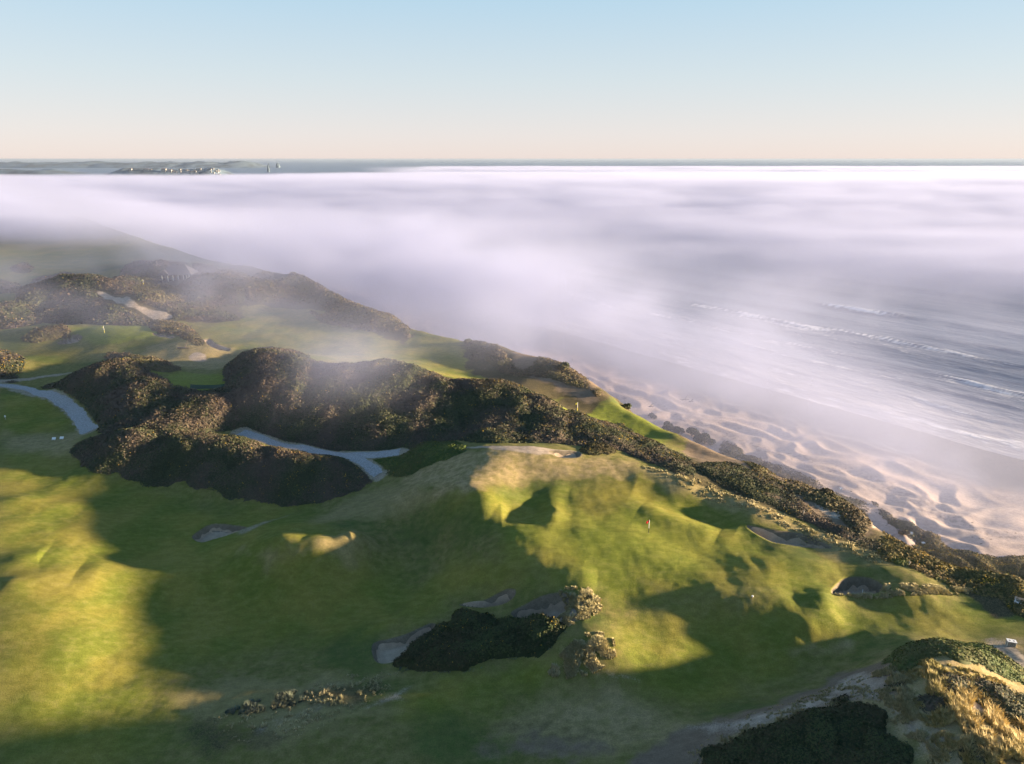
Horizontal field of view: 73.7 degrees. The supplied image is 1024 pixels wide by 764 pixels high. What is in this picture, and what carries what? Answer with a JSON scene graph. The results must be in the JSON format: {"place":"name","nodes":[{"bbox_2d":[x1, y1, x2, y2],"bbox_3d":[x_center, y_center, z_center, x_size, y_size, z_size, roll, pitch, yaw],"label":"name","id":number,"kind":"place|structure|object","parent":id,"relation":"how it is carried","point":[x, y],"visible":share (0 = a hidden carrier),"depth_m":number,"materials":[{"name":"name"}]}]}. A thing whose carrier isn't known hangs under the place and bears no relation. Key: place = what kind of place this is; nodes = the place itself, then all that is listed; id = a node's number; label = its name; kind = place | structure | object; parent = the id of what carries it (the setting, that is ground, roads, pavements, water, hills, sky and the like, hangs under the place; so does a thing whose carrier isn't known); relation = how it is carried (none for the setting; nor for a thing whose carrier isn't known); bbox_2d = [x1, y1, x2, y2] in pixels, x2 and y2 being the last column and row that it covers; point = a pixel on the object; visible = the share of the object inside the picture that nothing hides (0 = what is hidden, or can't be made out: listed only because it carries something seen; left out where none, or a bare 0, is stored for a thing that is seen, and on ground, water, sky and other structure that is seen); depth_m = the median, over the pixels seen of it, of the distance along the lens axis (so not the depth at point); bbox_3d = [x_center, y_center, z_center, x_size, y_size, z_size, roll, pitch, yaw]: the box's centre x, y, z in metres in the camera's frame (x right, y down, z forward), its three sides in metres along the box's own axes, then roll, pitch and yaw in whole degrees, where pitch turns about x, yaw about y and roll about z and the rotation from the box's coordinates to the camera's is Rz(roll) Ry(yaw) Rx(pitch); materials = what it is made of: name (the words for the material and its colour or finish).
{"place":"outdoors","nodes":[
{"label":"outdoors","id":0,"kind":"place"},
{"bbox_2d":[0,373,64,381],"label":"path","id":1,"kind":"structure","parent":0,"point":[30,378],"depth_m":189.76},
{"bbox_2d":[0,169,91,173],"bbox_3d":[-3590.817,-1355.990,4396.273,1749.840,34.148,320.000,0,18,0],"label":"shore","id":2,"kind":"structure","parent":0,"point":[15,171],"depth_m":4298.14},
{"bbox_2d":[0,384,97,433],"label":"path","id":3,"kind":"structure","parent":0,"point":[79,417],"depth_m":170.40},
{"bbox_2d":[0,161,270,167],"bbox_3d":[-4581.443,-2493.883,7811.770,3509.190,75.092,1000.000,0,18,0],"label":"cape","id":4,"kind":"object","parent":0,"point":[150,164],"visible":0.96,"depth_m":7445.90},
{"bbox_2d":[100,167,236,175],"bbox_3d":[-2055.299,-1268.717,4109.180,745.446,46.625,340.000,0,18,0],"label":"town hill","id":5,"kind":"structure","parent":0,"point":[141,172],"depth_m":3978.47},
{"bbox_2d":[225,689,306,714],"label":"marram grass","id":6,"kind":"structure","parent":0,"point":[282,697],"depth_m":83.02,"materials":[{"name":"green plant"}]},
{"bbox_2d":[236,430,400,457],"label":"path","id":7,"kind":"structure","parent":0,"point":[269,441],"depth_m":143.54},
{"bbox_2d":[339,453,382,476],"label":"path","id":8,"kind":"structure","parent":0,"point":[371,468],"depth_m":135.78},
{"bbox_2d":[0,190,1023,763],"bbox_3d":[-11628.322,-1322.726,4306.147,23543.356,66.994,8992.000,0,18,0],"label":"ground","id":9,"kind":"structure","parent":0,"point":[138,624],"depth_m":99.54,"materials":[{"name":"green plant"}]},
{"bbox_2d":[0,373,18,382],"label":"gorse thicket","id":10,"kind":"object","parent":9,"relation":"on","point":[13,376],"visible":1,"depth_m":188.69,"materials":[{"name":"green plant"}]},
{"bbox_2d":[0,279,21,293],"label":"gorse thicket","id":11,"kind":"object","parent":9,"relation":"on","point":[7,286],"visible":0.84,"depth_m":315.89,"materials":[{"name":"green plant"}]},
{"bbox_2d":[0,348,26,378],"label":"gorse thicket","id":12,"kind":"object","parent":9,"relation":"on","point":[11,362],"visible":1,"depth_m":197.97,"materials":[{"name":"green plant"}]},
{"bbox_2d":[10,262,33,272],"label":"gorse thicket","id":13,"kind":"object","parent":9,"relation":"on","point":[24,267],"visible":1,"depth_m":357.90,"materials":[{"name":"green plant"}]},
{"bbox_2d":[0,300,44,328],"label":"gorse thicket","id":14,"kind":"object","parent":9,"relation":"on","point":[14,314],"visible":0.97,"depth_m":255.15,"materials":[{"name":"green plant"}]},
{"bbox_2d":[20,324,71,342],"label":"heather patch","id":15,"kind":"object","parent":9,"relation":"on","point":[46,333],"visible":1,"depth_m":231.62,"materials":[{"name":"brown plant"}]},
{"bbox_2d":[14,271,183,325],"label":"gorse thicket","id":16,"kind":"object","parent":9,"relation":"on","point":[66,298],"visible":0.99,"depth_m":268.88,"materials":[{"name":"green plant"}]},
{"bbox_2d":[42,358,180,432],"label":"gorse thicket","id":17,"kind":"object","parent":9,"relation":"on","point":[115,394],"visible":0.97,"depth_m":165.74,"materials":[{"name":"green plant"}]},
{"bbox_2d":[69,427,180,487],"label":"gorse thicket","id":18,"kind":"object","parent":9,"relation":"on","point":[134,454],"visible":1,"depth_m":138.48,"materials":[{"name":"green plant"}]},
{"bbox_2d":[112,259,169,284],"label":"gorse thicket","id":19,"kind":"object","parent":9,"relation":"on","point":[135,272],"visible":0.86,"depth_m":340.80,"materials":[{"name":"green plant"}]},
{"bbox_2d":[104,351,181,371],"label":"heather patch","id":20,"kind":"object","parent":9,"relation":"on","point":[153,363],"visible":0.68,"depth_m":184.74,"materials":[{"name":"brown plant"}]},
{"bbox_2d":[133,282,189,302],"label":"heather patch","id":21,"kind":"object","parent":9,"relation":"on","point":[159,292],"visible":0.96,"depth_m":283.15,"materials":[{"name":"brown plant"}]},
{"bbox_2d":[147,318,206,345],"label":"heather patch","id":22,"kind":"object","parent":9,"relation":"on","point":[185,331],"visible":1,"depth_m":234.05,"materials":[{"name":"brown plant"}]},
{"bbox_2d":[156,264,197,280],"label":"clubhouse hut","id":23,"kind":"object","parent":9,"relation":"on","point":[176,272],"visible":0.84,"depth_m":328.27,"materials":[{"name":"stone"}]},
{"bbox_2d":[149,385,241,432],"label":"gorse thicket","id":24,"kind":"object","parent":9,"relation":"on","point":[206,410],"visible":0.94,"depth_m":155.28,"materials":[{"name":"green plant"}]},
{"bbox_2d":[160,301,239,321],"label":"gorse thicket","id":25,"kind":"object","parent":9,"relation":"on","point":[198,311],"visible":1,"depth_m":262.97,"materials":[{"name":"green plant"}]},
{"bbox_2d":[190,384,224,388],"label":"tee mat","id":26,"kind":"object","parent":9,"relation":"on","point":[192,386],"visible":1,"depth_m":169.16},
{"bbox_2d":[178,273,246,306],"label":"gorse thicket","id":27,"kind":"object","parent":9,"relation":"on","point":[218,290],"visible":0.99,"depth_m":287.43,"materials":[{"name":"green plant"}]},
{"bbox_2d":[159,429,269,501],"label":"gorse thicket","id":28,"kind":"object","parent":9,"relation":"on","point":[230,467],"visible":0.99,"depth_m":135.28,"materials":[{"name":"green plant"}]},
{"bbox_2d":[195,528,236,541],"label":"sand bunker","id":29,"kind":"object","parent":9,"relation":"on","point":[209,537],"visible":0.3,"depth_m":120.39},
{"bbox_2d":[205,340,228,350],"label":"sand bunker","id":30,"kind":"object","parent":9,"relation":"on","point":[211,343],"visible":0.85,"depth_m":218.78},
{"bbox_2d":[222,346,318,434],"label":"gorse thicket","id":31,"kind":"object","parent":9,"relation":"on","point":[270,385],"visible":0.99,"depth_m":162.55,"materials":[{"name":"green plant"}]},
{"bbox_2d":[241,271,366,312],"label":"heather patch","id":32,"kind":"object","parent":9,"relation":"on","point":[284,290],"visible":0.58,"depth_m":293.07,"materials":[{"name":"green plant"}]},
{"bbox_2d":[212,672,398,742],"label":"marram grass","id":33,"kind":"structure","parent":9,"relation":"on","point":[341,697],"depth_m":82.24,"materials":[{"name":"green plant"}]},
{"bbox_2d":[257,445,372,506],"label":"gorse thicket","id":34,"kind":"object","parent":9,"relation":"on","point":[297,477],"visible":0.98,"depth_m":130.05,"materials":[{"name":"green plant"}]},
{"bbox_2d":[309,297,410,338],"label":"heather patch","id":35,"kind":"object","parent":9,"relation":"on","point":[367,316],"visible":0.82,"depth_m":252.13,"materials":[{"name":"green plant"}]},
{"bbox_2d":[253,358,468,451],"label":"gorse thicket","id":36,"kind":"object","parent":9,"relation":"on","point":[381,404],"visible":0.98,"depth_m":153.82,"materials":[{"name":"green plant"}]},
{"bbox_2d":[376,627,430,662],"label":"sand bunker","id":37,"kind":"object","parent":9,"relation":"on","point":[387,652],"visible":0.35,"depth_m":94.24},
{"bbox_2d":[372,440,466,477],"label":"shrub patch","id":38,"kind":"object","parent":9,"relation":"on","point":[417,458],"visible":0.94,"depth_m":131.92,"materials":[{"name":"green plant"}]},
{"bbox_2d":[390,613,566,674],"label":"marram grass","id":39,"kind":"structure","parent":9,"relation":"on","point":[400,668],"depth_m":88.25,"materials":[{"name":"green plant"}]},
{"bbox_2d":[391,607,566,671],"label":"gorse thicket","id":40,"kind":"object","parent":9,"relation":"on","point":[464,640],"visible":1,"depth_m":89.09,"materials":[{"name":"green plant"}]},
{"bbox_2d":[463,594,509,607],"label":"sand bunker","id":41,"kind":"object","parent":9,"relation":"on","point":[502,599],"visible":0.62,"depth_m":98.70},
{"bbox_2d":[452,378,573,443],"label":"gorse thicket","id":42,"kind":"object","parent":9,"relation":"on","point":[500,410],"visible":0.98,"depth_m":148.27,"materials":[{"name":"green plant"}]},
{"bbox_2d":[455,334,601,396],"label":"heather patch","id":43,"kind":"object","parent":9,"relation":"on","point":[544,368],"visible":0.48,"depth_m":196.95,"materials":[{"name":"brown plant"}]},
{"bbox_2d":[463,338,471,342],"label":"cliff shrub","id":44,"kind":"object","parent":43,"relation":"on","point":[467,340],"visible":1,"depth_m":223.81,"materials":[{"name":"green plant"}]},
{"bbox_2d":[557,362,568,369],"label":"cliff shrub","id":45,"kind":"object","parent":43,"relation":"on","point":[562,365],"visible":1,"depth_m":193.70,"materials":[{"name":"green plant"}]},
{"bbox_2d":[517,601,566,617],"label":"sand bunker","id":46,"kind":"object","parent":9,"relation":"on","point":[557,609],"visible":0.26,"depth_m":95.28},
{"bbox_2d":[554,453,575,457],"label":"sand bunker","id":47,"kind":"object","parent":9,"relation":"on","point":[571,455],"visible":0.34,"depth_m":126.02},
{"bbox_2d":[558,586,602,626],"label":"shrubs","id":48,"kind":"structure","parent":9,"relation":"on","point":[593,606],"depth_m":92.11,"materials":[{"name":"beige plant"}]},
{"bbox_2d":[547,631,616,678],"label":"shrubs","id":49,"kind":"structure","parent":9,"relation":"on","point":[571,654],"depth_m":84.70,"materials":[{"name":"plant"}]},
{"bbox_2d":[579,441,616,455],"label":"gorse thicket","id":50,"kind":"object","parent":9,"relation":"on","point":[593,449],"visible":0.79,"depth_m":128.73,"materials":[{"name":"green plant"}]},
{"bbox_2d":[621,403,631,409],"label":"cliff shrub","id":51,"kind":"object","parent":9,"relation":"on","point":[627,406],"visible":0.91,"depth_m":184.80,"materials":[{"name":"green plant"}]},
{"bbox_2d":[563,409,697,476],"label":"gorse thicket","id":52,"kind":"object","parent":9,"relation":"on","point":[587,429],"visible":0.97,"depth_m":135.82,"materials":[{"name":"green plant"}]},
{"bbox_2d":[643,466,886,562],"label":"marram grass","id":53,"kind":"structure","parent":9,"relation":"on","point":[750,503],"depth_m":110.56,"materials":[{"name":"plant"}]},
{"bbox_2d":[690,461,884,552],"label":"gorse thicket","id":54,"kind":"object","parent":9,"relation":"on","point":[740,479],"visible":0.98,"depth_m":117.90,"materials":[{"name":"green plant"}]},
{"bbox_2d":[751,527,824,547],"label":"sand bunker","id":55,"kind":"object","parent":9,"relation":"on","point":[769,536],"visible":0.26,"depth_m":107.58},
{"bbox_2d":[687,695,893,763],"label":"marram grass","id":56,"kind":"structure","parent":9,"relation":"on","point":[725,739],"depth_m":70.48,"materials":[{"name":"green plant"}]},
{"bbox_2d":[718,440,872,537],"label":"heather patch","id":57,"kind":"object","parent":9,"relation":"on","point":[853,517],"visible":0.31,"depth_m":121.53,"materials":[{"name":"green plant"}]},
{"bbox_2d":[820,488,836,496],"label":"cliff shrub","id":58,"kind":"object","parent":57,"relation":"on","point":[825,490],"visible":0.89,"depth_m":119.12,"materials":[{"name":"green plant"}]},
{"bbox_2d":[699,700,913,763],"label":"gorse thicket","id":59,"kind":"object","parent":9,"relation":"on","point":[850,732],"visible":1,"depth_m":65.12,"materials":[{"name":"green plant"}]},
{"bbox_2d":[729,676,885,724],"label":"marram grass","id":60,"kind":"structure","parent":9,"relation":"on","point":[860,687],"depth_m":72.82,"materials":[{"name":"green plant"}]},
{"bbox_2d":[831,693,849,702],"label":"gorse thicket","id":61,"kind":"object","parent":9,"relation":"on","point":[846,698],"visible":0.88,"depth_m":70.54,"materials":[{"name":"green plant"}]},
{"bbox_2d":[834,585,875,594],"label":"sand bunker","id":62,"kind":"object","parent":9,"relation":"on","point":[854,589],"visible":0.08,"depth_m":97.79},
{"bbox_2d":[884,682,904,690],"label":"gorse thicket","id":63,"kind":"object","parent":9,"relation":"on","point":[897,684],"visible":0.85,"depth_m":68.70,"materials":[{"name":"green plant"}]},
{"bbox_2d":[872,501,925,542],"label":"gorse thicket","id":64,"kind":"object","parent":9,"relation":"on","point":[909,526],"visible":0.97,"depth_m":168.29,"materials":[{"name":"green plant"}]},
{"bbox_2d":[834,582,971,598],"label":"marram grass","id":65,"kind":"structure","parent":9,"relation":"on","point":[929,588],"depth_m":93.60,"materials":[{"name":"green plant"}]},
{"bbox_2d":[870,664,947,763],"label":"marram grass","id":66,"kind":"structure","parent":9,"relation":"on","point":[901,701],"depth_m":65.72,"materials":[{"name":"green plant"}]},
{"bbox_2d":[891,558,952,584],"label":"shrub patch","id":67,"kind":"object","parent":9,"relation":"on","point":[899,562],"visible":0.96,"depth_m":99.68,"materials":[{"name":"green plant"}]},
{"bbox_2d":[915,689,952,713],"bbox_3d":[40.970,30.401,65.498,5.593,1.323,2.914,-9,20,-25],"label":"gorse thicket","id":68,"kind":"object","parent":9,"relation":"on","point":[930,702],"visible":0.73,"depth_m":64.80,"materials":[{"name":"green plant"}]},
{"bbox_2d":[875,530,1023,617],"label":"gorse thicket","id":69,"kind":"object","parent":9,"relation":"on","point":[980,574],"visible":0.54,"depth_m":101.05,"materials":[{"name":"green plant"}]},
{"bbox_2d":[881,637,1023,684],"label":"shrub patch","id":70,"kind":"object","parent":9,"relation":"on","point":[906,656],"visible":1,"depth_m":72.78,"materials":[{"name":"green plant"}]},
{"bbox_2d":[905,657,1023,763],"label":"marram grass","id":71,"kind":"structure","parent":9,"relation":"on","point":[961,712],"depth_m":62.54,"materials":[{"name":"beige plant"}]},
{"bbox_2d":[936,672,1023,729],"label":"gorse thicket","id":72,"kind":"object","parent":9,"relation":"on","point":[1013,705],"visible":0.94,"depth_m":66.90,"materials":[{"name":"green plant"}]},
{"bbox_2d":[958,739,1004,763],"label":"gorse thicket","id":73,"kind":"object","parent":9,"relation":"on","point":[976,757],"visible":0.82,"depth_m":58.03,"materials":[{"name":"green plant"}]},
{"bbox_2d":[1005,638,1016,646],"bbox_3d":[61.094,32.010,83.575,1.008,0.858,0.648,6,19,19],"label":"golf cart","id":74,"kind":"object","parent":9,"relation":"on","point":[1011,642],"visible":1,"depth_m":83.39,"materials":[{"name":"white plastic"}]},
{"bbox_2d":[1014,596,1023,603],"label":"park bench","id":75,"kind":"object","parent":9,"relation":"on","point":[1015,598],"visible":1,"depth_m":91.97,"materials":[{"name":"white paint"}]},
{"bbox_2d":[0,160,1023,459],"bbox_3d":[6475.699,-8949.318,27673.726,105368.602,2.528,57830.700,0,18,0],"label":"sea","id":76,"kind":"structure","parent":0,"point":[888,290],"depth_m":721.40,"materials":[{"name":"liquid"}]},
{"bbox_2d":[0,177,1023,572],"bbox_3d":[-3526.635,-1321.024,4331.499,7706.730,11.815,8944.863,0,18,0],"label":"beach","id":77,"kind":"structure","parent":0,"point":[956,495],"depth_m":247.13,"materials":[{"name":"beige sand"}]},
{"bbox_2d":[648,412,656,418],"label":"cliff shrub","id":78,"kind":"object","parent":77,"relation":"on","point":[652,415],"visible":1,"depth_m":241.64,"materials":[{"name":"green plant"}]},
{"bbox_2d":[662,421,673,430],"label":"cliff shrub","id":79,"kind":"object","parent":77,"relation":"on","point":[667,425],"visible":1,"depth_m":229.12,"materials":[{"name":"green plant"}]},
{"bbox_2d":[673,426,684,433],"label":"cliff shrub","id":80,"kind":"object","parent":77,"relation":"on","point":[677,429],"visible":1,"depth_m":227.42,"materials":[{"name":"green plant"}]},
{"bbox_2d":[686,427,699,435],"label":"cliff shrub","id":81,"kind":"object","parent":77,"relation":"on","point":[692,431],"visible":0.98,"depth_m":225.31,"materials":[{"name":"green plant"}]},
{"bbox_2d":[692,432,709,443],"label":"cliff shrub","id":82,"kind":"object","parent":77,"relation":"on","point":[699,438],"visible":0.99,"depth_m":221.16,"materials":[{"name":"green plant"}]},
{"bbox_2d":[707,438,715,444],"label":"cliff shrub","id":83,"kind":"object","parent":77,"relation":"on","point":[711,441],"visible":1,"depth_m":221.07,"materials":[{"name":"green plant"}]},
{"bbox_2d":[723,449,732,454],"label":"cliff shrub","id":84,"kind":"object","parent":77,"relation":"on","point":[729,452],"visible":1,"depth_m":210.16,"materials":[{"name":"green plant"}]},
{"bbox_2d":[761,462,770,468],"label":"cliff shrub","id":85,"kind":"object","parent":77,"relation":"on","point":[766,465],"visible":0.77,"depth_m":200.30,"materials":[{"name":"green plant"}]},
{"bbox_2d":[771,466,781,472],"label":"cliff shrub","id":86,"kind":"object","parent":77,"relation":"on","point":[778,468],"visible":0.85,"depth_m":200.19,"materials":[{"name":"green plant"}]},
{"bbox_2d":[604,385,1008,543],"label":"beach wrack","id":87,"kind":"object","parent":77,"relation":"on","point":[852,491],"visible":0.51,"depth_m":181.03,"materials":[{"name":"brown plant"}]},
{"bbox_2d":[898,530,910,534],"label":"cliff shrub","id":88,"kind":"object","parent":77,"relation":"on","point":[903,532],"visible":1,"depth_m":164.23,"materials":[{"name":"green plant"}]},
{"bbox_2d":[0,0,1023,159],"label":"sky","id":89,"kind":"structure","parent":0,"point":[80,79],"materials":[{"name":"blue"}]},
{"bbox_2d":[993,644,1023,666],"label":"path","id":90,"kind":"structure","parent":0,"point":[1016,655],"depth_m":81.95,"materials":[{"name":"beige sand"}]}
]}

